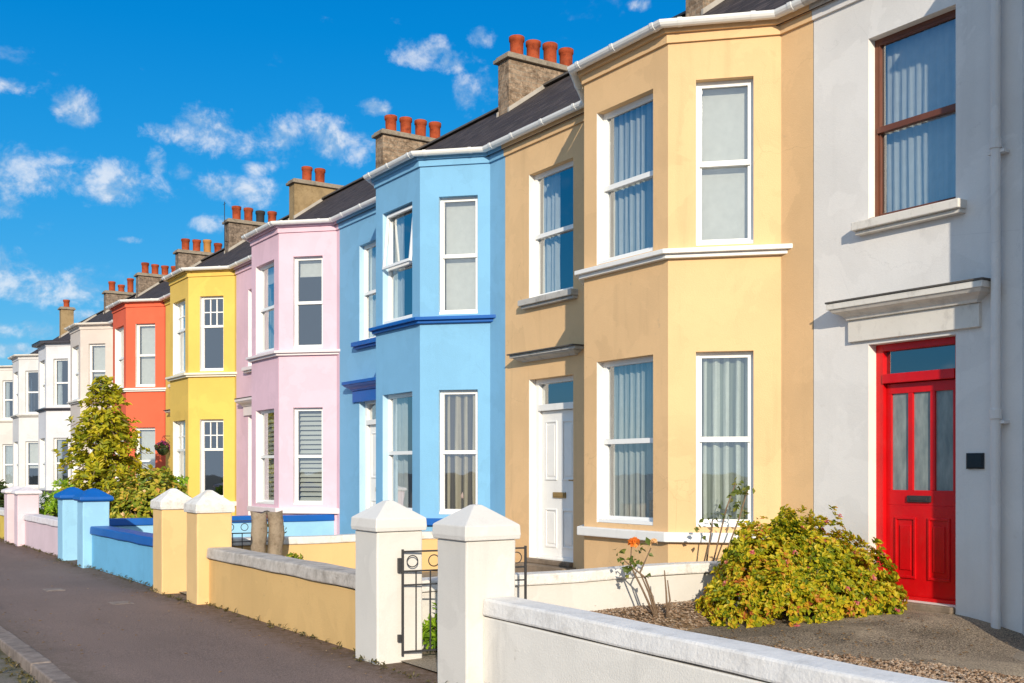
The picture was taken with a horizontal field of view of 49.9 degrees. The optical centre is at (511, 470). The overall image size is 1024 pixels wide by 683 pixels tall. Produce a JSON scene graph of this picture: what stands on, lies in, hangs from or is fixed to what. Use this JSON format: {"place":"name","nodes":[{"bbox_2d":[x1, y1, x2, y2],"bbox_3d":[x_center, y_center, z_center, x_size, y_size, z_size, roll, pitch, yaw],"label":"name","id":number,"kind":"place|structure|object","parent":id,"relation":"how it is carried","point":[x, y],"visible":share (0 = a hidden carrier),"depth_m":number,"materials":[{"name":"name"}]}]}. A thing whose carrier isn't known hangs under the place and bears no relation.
{"place":"outdoors","nodes":[
{"label":"outdoors","id":0,"kind":"place"},
{"bbox_2d":[0,650,38,682],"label":"road","id":1,"kind":"structure","parent":0,"point":[5,677],"depth_m":7.70,"materials":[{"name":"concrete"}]},
{"bbox_2d":[0,299,103,487],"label":"pale cream house","id":2,"kind":"structure","parent":0,"point":[66,315],"depth_m":45.11,"materials":[{"name":"beige paint"}]},
{"bbox_2d":[5,384,5,417],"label":"window","id":3,"kind":"structure","parent":2,"relation":"in","point":[5,384],"depth_m":46.73,"materials":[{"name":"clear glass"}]},
{"bbox_2d":[5,446,5,481],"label":"window","id":4,"kind":"structure","parent":2,"relation":"in","point":[5,446],"depth_m":46.73,"materials":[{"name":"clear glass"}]},
{"bbox_2d":[4,380,12,418],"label":"window","id":5,"kind":"structure","parent":2,"relation":"in","point":[7,399],"depth_m":45.13,"materials":[{"name":"white glass"}]},
{"bbox_2d":[4,444,12,484],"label":"window","id":6,"kind":"structure","parent":2,"relation":"in","point":[9,447],"depth_m":45.13,"materials":[{"name":"white glass"}]},
{"bbox_2d":[12,314,94,364],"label":"end house","id":7,"kind":"structure","parent":0,"point":[35,351],"depth_m":53.05,"materials":[{"name":"white concrete"}]},
{"bbox_2d":[7,278,136,489],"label":"ivory house","id":8,"kind":"structure","parent":0,"point":[24,417],"depth_m":40.75,"materials":[{"name":"white paint"}]},
{"bbox_2d":[14,373,17,414],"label":"window","id":9,"kind":"structure","parent":8,"relation":"in","point":[16,373],"depth_m":41.60,"materials":[{"name":"white glass"}]},
{"bbox_2d":[16,442,17,485],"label":"window","id":10,"kind":"structure","parent":8,"relation":"in","point":[16,442],"depth_m":41.60,"materials":[{"name":"white glass"}]},
{"bbox_2d":[28,375,29,411],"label":"window","id":11,"kind":"structure","parent":8,"relation":"in","point":[28,375],"depth_m":42.48,"materials":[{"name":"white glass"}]},
{"bbox_2d":[28,443,29,484],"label":"window","id":12,"kind":"structure","parent":8,"relation":"in","point":[28,443],"depth_m":42.45,"materials":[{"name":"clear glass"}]},
{"bbox_2d":[30,377,31,411],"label":"window","id":13,"kind":"structure","parent":8,"relation":"in","point":[30,377],"depth_m":43.61,"materials":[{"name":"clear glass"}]},
{"bbox_2d":[25,371,37,413],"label":"window","id":14,"kind":"structure","parent":8,"relation":"in","point":[27,371],"depth_m":40.68,"materials":[{"name":"white glass"}]},
{"bbox_2d":[25,441,37,486],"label":"window","id":15,"kind":"structure","parent":8,"relation":"in","point":[33,463],"depth_m":40.73,"materials":[{"name":"white glass"}]},
{"bbox_2d":[32,262,174,508],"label":"white house","id":16,"kind":"structure","parent":0,"point":[53,410],"depth_m":36.41,"materials":[{"name":"white paint"}]},
{"bbox_2d":[40,438,44,488],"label":"window","id":17,"kind":"structure","parent":16,"relation":"in","point":[43,440],"depth_m":37.28,"materials":[{"name":"white glass"}]},
{"bbox_2d":[41,361,44,407],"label":"window","id":18,"kind":"structure","parent":16,"relation":"in","point":[43,363],"depth_m":37.28,"materials":[{"name":"white glass"}]},
{"bbox_2d":[54,438,66,488],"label":"window","id":19,"kind":"structure","parent":16,"relation":"in","point":[59,439],"depth_m":36.40,"materials":[{"name":"white glass"}]},
{"bbox_2d":[54,359,67,406],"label":"window","id":20,"kind":"structure","parent":16,"relation":"in","point":[60,398],"depth_m":36.40,"materials":[{"name":"white glass"}]},
{"bbox_2d":[64,238,226,488],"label":"beige house","id":21,"kind":"structure","parent":0,"point":[91,351],"depth_m":32.17,"materials":[{"name":"beige paint"}]},
{"bbox_2d":[73,346,78,399],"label":"window","id":22,"kind":"structure","parent":21,"relation":"in","point":[77,348],"depth_m":32.92,"materials":[{"name":"white glass"}]},
{"bbox_2d":[90,344,104,384],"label":"window","id":23,"kind":"structure","parent":21,"relation":"in","point":[99,349],"depth_m":32.13,"materials":[{"name":"white glass"}]},
{"bbox_2d":[105,206,288,480],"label":"orange house","id":24,"kind":"structure","parent":0,"point":[139,351],"depth_m":27.70,"materials":[{"name":"orange paint"}]},
{"bbox_2d":[118,327,123,387],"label":"window","id":25,"kind":"structure","parent":24,"relation":"in","point":[120,331],"depth_m":28.56,"materials":[{"name":"white glass"}]},
{"bbox_2d":[136,324,154,386],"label":"window","id":26,"kind":"structure","parent":24,"relation":"in","point":[148,330],"depth_m":27.78,"materials":[{"name":"white glass"}]},
{"bbox_2d":[137,427,154,480],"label":"window","id":27,"kind":"structure","parent":24,"relation":"in","point":[148,434],"depth_m":27.78,"materials":[{"name":"white glass"}]},
{"bbox_2d":[223,202,227,249],"bbox_3d":[-8.643,-7.432,33.355,0.174,1.450,0.280,0,0,-33],"label":"tv aerial","id":28,"kind":"object","parent":24,"relation":"attached to","point":[224,226],"visible":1,"depth_m":33.30,"materials":[{"name":"black metal"}]},
{"bbox_2d":[0,538,437,682],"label":"pavement","id":29,"kind":"structure","parent":0,"point":[159,639],"depth_m":8.88,"materials":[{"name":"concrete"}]},
{"bbox_2d":[43,588,64,590],"bbox_3d":[-5.164,1.345,12.400,0.200,0.027,0.260,0,0,-33],"label":"utility cover","id":30,"kind":"object","parent":29,"relation":"on","point":[55,589],"visible":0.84,"depth_m":12.37,"materials":[{"name":"metal"}]},
{"bbox_2d":[108,601,133,604],"bbox_3d":[-3.964,1.345,11.155,0.200,0.027,0.260,0,0,-33],"label":"utility cover","id":31,"kind":"object","parent":29,"relation":"on","point":[120,602],"visible":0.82,"depth_m":11.14,"materials":[{"name":"metal"}]},
{"bbox_2d":[90,526,152,585],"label":"garden wall","id":32,"kind":"structure","parent":29,"relation":"on","point":[121,552],"depth_m":13.88,"materials":[{"name":"blue paint"}]},
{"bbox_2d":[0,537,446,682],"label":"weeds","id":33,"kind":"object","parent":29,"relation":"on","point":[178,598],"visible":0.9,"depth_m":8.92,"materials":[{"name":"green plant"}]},
{"bbox_2d":[206,547,354,649],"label":"garden wall","id":34,"kind":"structure","parent":29,"relation":"on","point":[314,598],"depth_m":9.32,"materials":[{"name":"beige paint"}]},
{"bbox_2d":[159,166,368,515],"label":"yellow house","id":35,"kind":"structure","parent":0,"point":[201,372],"depth_m":23.42,"materials":[{"name":"yellow paint"}]},
{"bbox_2d":[154,436,169,455],"bbox_3d":[-8.531,-0.621,26.878,0.402,0.488,0.430,0,0,-4],"label":"hanging basket","id":36,"kind":"object","parent":35,"relation":"attached to","point":[162,450],"visible":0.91,"depth_m":26.78,"materials":[{"name":"green plant"}]},
{"bbox_2d":[174,300,184,374],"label":"window","id":37,"kind":"structure","parent":35,"relation":"in","point":[180,306],"depth_m":24.19,"materials":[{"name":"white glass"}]},
{"bbox_2d":[177,421,184,480],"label":"window","id":38,"kind":"structure","parent":35,"relation":"in","point":[180,424],"depth_m":24.19,"materials":[{"name":"white glass"}]},
{"bbox_2d":[200,296,222,370],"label":"window","id":39,"kind":"structure","parent":35,"relation":"in","point":[204,326],"depth_m":23.38,"materials":[{"name":"white glass"}]},
{"bbox_2d":[202,419,222,495],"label":"window","id":40,"kind":"structure","parent":35,"relation":"in","point":[204,449],"depth_m":23.38,"materials":[{"name":"white glass"}]},
{"bbox_2d":[0,0,685,365],"label":"sky","id":41,"kind":"structure","parent":0,"point":[128,127],"materials":[{"name":"blue"}]},
{"bbox_2d":[228,107,502,534],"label":"pink house","id":42,"kind":"structure","parent":0,"point":[287,398],"depth_m":19.18,"materials":[{"name":"painted stucco render"},{"name":"slate"},{"name":"glass"}]},
{"bbox_2d":[241,365,251,372],"bbox_3d":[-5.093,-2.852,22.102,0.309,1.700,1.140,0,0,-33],"label":"window sill","id":43,"kind":"structure","parent":42,"relation":"in","point":[248,369],"depth_m":22.27,"materials":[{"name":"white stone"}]},
{"bbox_2d":[257,262,273,353],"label":"window","id":44,"kind":"structure","parent":42,"relation":"in","point":[270,272],"depth_m":20.00,"materials":[{"name":"white glass"}]},
{"bbox_2d":[257,409,273,503],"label":"window","id":45,"kind":"structure","parent":42,"relation":"in","point":[262,456],"depth_m":19.99,"materials":[{"name":"white glass"}]},
{"bbox_2d":[264,271,273,349],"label":"window","id":46,"kind":"structure","parent":42,"relation":"in","point":[270,315],"depth_m":20.51,"materials":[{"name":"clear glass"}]},
{"bbox_2d":[264,413,273,499],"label":"window","id":47,"kind":"structure","parent":42,"relation":"in","point":[267,414],"depth_m":20.41,"materials":[{"name":"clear glass"}]},
{"bbox_2d":[293,256,322,348],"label":"window","id":48,"kind":"structure","parent":42,"relation":"in","point":[309,266],"depth_m":19.08,"materials":[{"name":"white glass"}]},
{"bbox_2d":[293,408,322,504],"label":"window","id":49,"kind":"structure","parent":42,"relation":"in","point":[303,500],"depth_m":19.13,"materials":[{"name":"white glass"}]},
{"bbox_2d":[2,551,992,677],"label":"fallen leaves","id":50,"kind":"object","parent":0,"point":[615,612],"visible":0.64,"depth_m":8.31,"materials":[{"name":"brown plant"}]},
{"bbox_2d":[330,10,685,533],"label":"blue house","id":51,"kind":"structure","parent":0,"point":[422,332],"depth_m":15.03,"materials":[{"name":"painted stucco render"},{"name":"slate"},{"name":"glass"}]},
{"bbox_2d":[351,242,375,349],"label":"window","id":52,"kind":"structure","parent":51,"relation":"in","point":[367,342],"depth_m":18.08,"materials":[{"name":"white glass"}]},
{"bbox_2d":[370,425,375,506],"bbox_3d":[-2.117,0.155,17.781,0.059,1.815,0.782,0,0,-33],"label":"door","id":53,"kind":"structure","parent":51,"relation":"in","point":[372,427],"depth_m":17.97,"materials":[{"name":"white wood"}]},
{"bbox_2d":[393,398,395,500],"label":"window","id":54,"kind":"structure","parent":51,"relation":"in","point":[394,400],"depth_m":16.28,"materials":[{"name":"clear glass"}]},
{"bbox_2d":[382,205,411,323],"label":"window","id":55,"kind":"structure","parent":51,"relation":"in","point":[400,263],"depth_m":15.81,"materials":[{"name":"white glass"}]},
{"bbox_2d":[393,222,404,318],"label":"window","id":56,"kind":"structure","parent":51,"relation":"in","point":[393,222],"depth_m":16.28,"materials":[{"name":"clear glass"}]},
{"bbox_2d":[388,392,411,509],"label":"window","id":57,"kind":"structure","parent":51,"relation":"in","point":[401,452],"depth_m":15.80,"materials":[{"name":"clear glass"}]},
{"bbox_2d":[439,196,477,314],"bbox_3d":[-0.701,-2.907,14.908,0.540,1.590,0.200,0,0,12],"label":"window","id":58,"kind":"structure","parent":51,"relation":"in","point":[461,256],"depth_m":14.98,"materials":[{"name":"white glass"}]},
{"bbox_2d":[439,390,477,513],"bbox_3d":[-0.697,-0.254,14.924,0.540,1.680,0.234,0,0,12],"label":"window","id":59,"kind":"structure","parent":51,"relation":"in","point":[459,408],"depth_m":14.97,"materials":[{"name":"white glass"}]},
{"bbox_2d":[42,509,1023,680],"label":"garden ground","id":60,"kind":"structure","parent":0,"point":[428,660],"depth_m":7.71,"materials":[{"name":"soil"}]},
{"bbox_2d":[0,507,3,538],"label":"garden wall","id":61,"kind":"structure","parent":60,"relation":"on","point":[1,522],"depth_m":21.77,"materials":[{"name":"yellow paint"}]},
{"bbox_2d":[0,479,8,507],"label":"dark hedge","id":62,"kind":"object","parent":60,"relation":"on","point":[2,486],"visible":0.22,"depth_m":25.47,"materials":[{"name":"green plant"}]},
{"bbox_2d":[1,486,21,542],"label":"gate pillar","id":63,"kind":"structure","parent":60,"relation":"on","point":[8,516],"depth_m":20.61,"materials":[{"name":"pink paint"}]},
{"bbox_2d":[11,487,41,545],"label":"gate pillar","id":64,"kind":"structure","parent":60,"relation":"on","point":[26,500],"depth_m":19.71,"materials":[{"name":"pink paint"}]},
{"bbox_2d":[23,514,57,555],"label":"garden wall","id":65,"kind":"structure","parent":60,"relation":"on","point":[41,532],"depth_m":18.39,"materials":[{"name":"pink paint"}]},
{"bbox_2d":[39,478,75,516],"bbox_3d":[-8.303,0.757,20.336,1.102,1.278,1.047,0,0,0],"label":"green bush","id":66,"kind":"object","parent":60,"relation":"on","point":[52,502],"visible":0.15,"depth_m":20.13,"materials":[{"name":"green plant"}]},
{"bbox_2d":[54,487,82,560],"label":"gate pillar","id":67,"kind":"structure","parent":60,"relation":"on","point":[67,527],"depth_m":16.46,"materials":[{"name":"blue paint"}]},
{"bbox_2d":[73,488,113,567],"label":"gate pillar","id":68,"kind":"structure","parent":60,"relation":"on","point":[92,506],"depth_m":15.34,"materials":[{"name":"blue paint"}]},
{"bbox_2d":[47,375,160,511],"bbox_3d":[-8.442,-0.319,22.992,2.555,3.388,2.406,0,0,22],"label":"garden tree","id":69,"kind":"object","parent":60,"relation":"on","point":[105,429],"visible":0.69,"depth_m":22.64,"materials":[{"name":"green plant"}]},
{"bbox_2d":[103,465,191,518],"bbox_3d":[-6.395,0.640,19.300,1.917,1.499,1.419,0,0,0],"label":"hydrangea bush","id":70,"kind":"object","parent":60,"relation":"on","point":[133,503],"visible":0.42,"depth_m":18.93,"materials":[{"name":"green plant"}]},
{"bbox_2d":[150,488,191,594],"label":"gate pillar","id":71,"kind":"structure","parent":60,"relation":"on","point":[169,544],"depth_m":12.11,"materials":[{"name":"beige paint"}]},
{"bbox_2d":[232,520,267,548],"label":"iron gate","id":72,"kind":"structure","parent":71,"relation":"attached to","point":[242,541],"depth_m":12.41,"materials":[{"name":"black metal"}]},
{"bbox_2d":[161,468,188,495],"bbox_3d":[-6.135,0.645,19.770,0.884,1.411,0.730,0,0,-40],"label":"green bush","id":73,"kind":"object","parent":60,"relation":"on","point":[182,481],"visible":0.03,"depth_m":19.73,"materials":[{"name":"green plant"}]},
{"bbox_2d":[184,490,234,604],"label":"gate pillar","id":74,"kind":"structure","parent":60,"relation":"on","point":[209,518],"depth_m":11.07,"materials":[{"name":"beige paint"}]},
{"bbox_2d":[109,514,334,536],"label":"garden wall","id":75,"kind":"structure","parent":60,"relation":"on","point":[309,525],"depth_m":18.38,"materials":[{"name":"blue paint"}]},
{"bbox_2d":[250,511,267,552],"bbox_3d":[-2.860,0.901,12.418,0.198,0.904,0.190,0,0,-33],"label":"wooden post","id":76,"kind":"object","parent":60,"relation":"on","point":[259,529],"visible":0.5,"depth_m":12.35,"materials":[{"name":"brown wood"}]},
{"bbox_2d":[266,510,284,554],"bbox_3d":[-2.707,0.901,12.555,0.208,0.905,0.193,0,0,-33],"label":"wooden post","id":77,"kind":"object","parent":60,"relation":"on","point":[276,533],"visible":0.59,"depth_m":12.48,"materials":[{"name":"brown wood"}]},
{"bbox_2d":[287,552,303,559],"bbox_3d":[-2.547,1.140,12.697,0.320,0.419,0.329,0,0,31],"label":"plant","id":78,"kind":"object","parent":60,"relation":"on","point":[290,554],"visible":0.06,"depth_m":12.69,"materials":[{"name":"green plant"}]},
{"bbox_2d":[233,531,438,571],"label":"garden wall","id":79,"kind":"structure","parent":60,"relation":"on","point":[339,549],"depth_m":13.30,"materials":[{"name":"beige paint"}]},
{"bbox_2d":[351,500,426,667],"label":"gate pillar","id":80,"kind":"structure","parent":60,"relation":"on","point":[386,531],"depth_m":7.72,"materials":[{"name":"white paint"}]},
{"bbox_2d":[397,546,526,655],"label":"iron gate","id":81,"kind":"structure","parent":80,"relation":"attached to","point":[400,568],"depth_m":7.73,"materials":[{"name":"black metal"}]},
{"bbox_2d":[422,602,437,651],"bbox_3d":[-0.545,1.145,8.055,0.296,0.419,0.333,0,0,-33],"label":"green plant","id":82,"kind":"object","parent":60,"relation":"on","point":[426,632],"visible":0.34,"depth_m":8.00,"materials":[{"name":"green plant"}]},
{"bbox_2d":[432,504,520,682],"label":"gate pillar","id":83,"kind":"structure","parent":60,"relation":"on","point":[476,555],"depth_m":6.72,"materials":[{"name":"white paint"}]},
{"bbox_2d":[422,561,751,648],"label":"garden wall","id":84,"kind":"structure","parent":60,"relation":"on","point":[595,589],"depth_m":9.17,"materials":[{"name":"white paint"}]},
{"bbox_2d":[483,596,951,682],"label":"garden wall","id":85,"kind":"structure","parent":60,"relation":"on","point":[527,641],"depth_m":5.59,"materials":[{"name":"white paint"}]},
{"bbox_2d":[694,477,761,560],"bbox_3d":[1.991,0.676,10.086,0.639,1.244,0.210,0,0,5],"label":"rose bush","id":86,"kind":"object","parent":60,"relation":"on","point":[736,492],"visible":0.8,"depth_m":10.08,"materials":[{"name":"green plant"}]},
{"bbox_2d":[694,504,908,628],"bbox_3d":[2.395,0.792,9.235,1.822,1.036,1.135,0,0,0],"label":"flowering shrub","id":87,"kind":"object","parent":60,"relation":"on","point":[774,578],"visible":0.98,"depth_m":8.95,"materials":[{"name":"green plant"}]},
{"bbox_2d":[494,0,813,571],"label":"cream house","id":88,"kind":"structure","parent":0,"point":[659,280],"depth_m":10.72,"materials":[{"name":"cream painted render"},{"name":"slate"},{"name":"glass"}]},
{"bbox_2d":[518,161,577,309],"bbox_3d":[0.521,-2.902,13.573,0.332,1.700,1.140,0,0,-33],"label":"window","id":89,"kind":"structure","parent":88,"relation":"in","point":[553,293],"depth_m":13.82,"materials":[{"name":"clear glass"}]},
{"bbox_2d":[542,409,572,557],"bbox_3d":[0.587,0.155,13.617,0.109,1.815,0.782,0,0,-33],"label":"door","id":90,"kind":"structure","parent":88,"relation":"in","point":[557,426],"depth_m":13.67,"materials":[{"name":"white wood"}]},
{"bbox_2d":[610,142,610,257],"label":"window","id":91,"kind":"structure","parent":88,"relation":"in","point":[610,142],"depth_m":12.44,"materials":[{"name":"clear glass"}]},
{"bbox_2d":[610,372,610,514],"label":"window","id":92,"kind":"structure","parent":88,"relation":"in","point":[610,372],"depth_m":12.44,"materials":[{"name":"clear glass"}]},
{"bbox_2d":[598,93,652,264],"bbox_3d":[1.229,-2.957,11.227,0.197,1.590,0.900,0,0,-33],"label":"window","id":93,"kind":"structure","parent":88,"relation":"in","point":[632,186],"depth_m":11.35,"materials":[{"name":"clear glass"}]},
{"bbox_2d":[598,356,652,524],"bbox_3d":[1.229,-0.304,11.227,0.197,1.680,0.900,0,0,-33],"label":"window","id":94,"kind":"structure","parent":88,"relation":"in","point":[632,441],"depth_m":11.35,"materials":[{"name":"clear glass"}]},
{"bbox_2d":[696,79,752,245],"bbox_3d":[2.051,-2.957,10.608,0.540,1.590,0.200,0,0,12],"label":"window","id":95,"kind":"structure","parent":88,"relation":"in","point":[724,115],"depth_m":10.67,"materials":[{"name":"clear glass"}]},
{"bbox_2d":[696,351,752,526],"bbox_3d":[2.054,-0.304,10.620,0.540,1.680,0.225,0,0,12],"label":"window","id":96,"kind":"structure","parent":88,"relation":"in","point":[724,380],"depth_m":10.67,"materials":[{"name":"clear glass"}]},
{"bbox_2d":[591,600,1023,682],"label":"gravel","id":97,"kind":"structure","parent":0,"point":[691,619],"depth_m":7.52,"materials":[{"name":"beige gravel"}]},
{"bbox_2d":[614,537,670,617],"bbox_3d":[1.044,0.860,8.913,0.467,0.656,0.222,0,0,-11],"label":"rose bush","id":98,"kind":"object","parent":97,"relation":"on","point":[633,541],"visible":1,"depth_m":8.89,"materials":[{"name":"green plant"}]},
{"bbox_2d":[687,605,1023,676],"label":"path","id":99,"kind":"structure","parent":0,"point":[950,644],"depth_m":8.17,"materials":[{"name":"beige gravel"}]},
{"label":"ground","id":100,"kind":"structure","parent":0,"visible":0},
{"bbox_2d":[0,626,77,682],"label":"kerb","id":101,"kind":"structure","parent":100,"relation":"on","point":[41,668],"depth_m":7.82,"materials":[{"name":"concrete"}]},
{"bbox_2d":[801,0,1023,634],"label":"grey house","id":102,"kind":"structure","parent":100,"relation":"on","point":[919,289],"depth_m":9.20,"materials":[{"name":"white paint"}]},
{"bbox_2d":[851,9,966,235],"bbox_3d":[3.367,-2.902,9.219,0.309,1.700,1.055,0,0,-33],"label":"window","id":103,"kind":"structure","parent":102,"relation":"in","point":[919,130],"depth_m":9.33,"materials":[{"name":"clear glass"}]},
{"bbox_2d":[887,379,954,600],"bbox_3d":[3.459,0.155,9.279,0.071,1.815,0.697,0,0,-33],"label":"door","id":104,"kind":"structure","parent":102,"relation":"in","point":[920,415],"depth_m":9.27,"materials":[{"name":"red wood"}]}
]}

